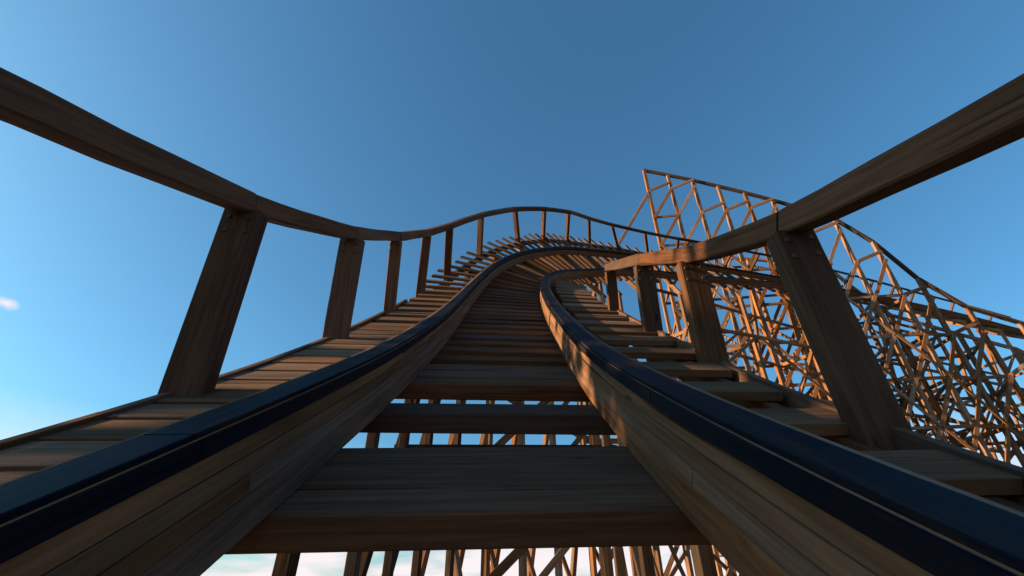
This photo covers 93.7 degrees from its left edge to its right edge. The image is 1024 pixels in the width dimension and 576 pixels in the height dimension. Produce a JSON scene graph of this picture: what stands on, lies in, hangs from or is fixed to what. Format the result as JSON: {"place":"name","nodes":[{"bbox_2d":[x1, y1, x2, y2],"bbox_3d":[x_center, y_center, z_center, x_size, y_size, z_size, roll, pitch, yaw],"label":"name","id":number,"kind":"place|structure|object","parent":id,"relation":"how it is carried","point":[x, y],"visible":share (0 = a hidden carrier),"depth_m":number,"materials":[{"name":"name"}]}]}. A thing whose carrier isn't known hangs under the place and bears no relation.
{"place":"outdoors","nodes":[
{"label":"outdoors","id":0,"kind":"place"},
{"bbox_2d":[0,0,1023,575],"label":"sky","id":1,"kind":"structure","parent":0,"point":[390,115],"materials":[{"name":"blue"}]},
{"label":"ground","id":2,"kind":"structure","parent":0,"visible":0},
{"bbox_2d":[271,244,1023,575],"bbox_3d":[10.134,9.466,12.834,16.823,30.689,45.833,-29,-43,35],"label":"support trestle","id":3,"kind":"object","parent":2,"relation":"on","point":[646,560],"visible":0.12,"depth_m":12.93,"materials":[{"name":"brown wood"}]},
{"bbox_2d":[0,246,1023,575],"bbox_3d":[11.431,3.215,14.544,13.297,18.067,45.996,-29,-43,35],"label":"coaster track","id":4,"kind":"structure","parent":3,"relation":"on","point":[278,468],"depth_m":1.25,"materials":[{"name":"brown wood"}]},
{"bbox_2d":[0,233,992,483],"bbox_3d":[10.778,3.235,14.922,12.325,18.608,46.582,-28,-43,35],"label":"walkway","id":5,"kind":"structure","parent":4,"relation":"attached to","point":[23,454],"depth_m":2.35,"materials":[{"name":"brown wood"}]},
{"bbox_2d":[0,67,1009,395],"bbox_3d":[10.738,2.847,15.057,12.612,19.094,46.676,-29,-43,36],"label":"handrail","id":6,"kind":"object","parent":5,"relation":"attached to","point":[200,349],"visible":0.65,"depth_m":2.29,"materials":[{"name":"brown wood"}]},
{"bbox_2d":[555,279,1023,512],"bbox_3d":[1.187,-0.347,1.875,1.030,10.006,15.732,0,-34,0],"label":"walkway","id":7,"kind":"structure","parent":4,"relation":"attached to","point":[985,477],"depth_m":2.19,"materials":[{"name":"brown wood"}]},
{"bbox_2d":[604,73,1023,449],"bbox_3d":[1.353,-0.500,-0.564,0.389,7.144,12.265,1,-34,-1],"label":"handrail","id":8,"kind":"object","parent":7,"relation":"attached to","point":[866,404],"visible":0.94,"depth_m":1.79,"materials":[{"name":"brown wood"}]},
{"bbox_2d":[590,169,1023,575],"bbox_3d":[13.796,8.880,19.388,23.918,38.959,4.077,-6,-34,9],"label":"lattice trestle","id":9,"kind":"object","parent":2,"relation":"on","point":[1006,426],"visible":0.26,"depth_m":22.55,"materials":[{"name":"brown wood"}]}
]}

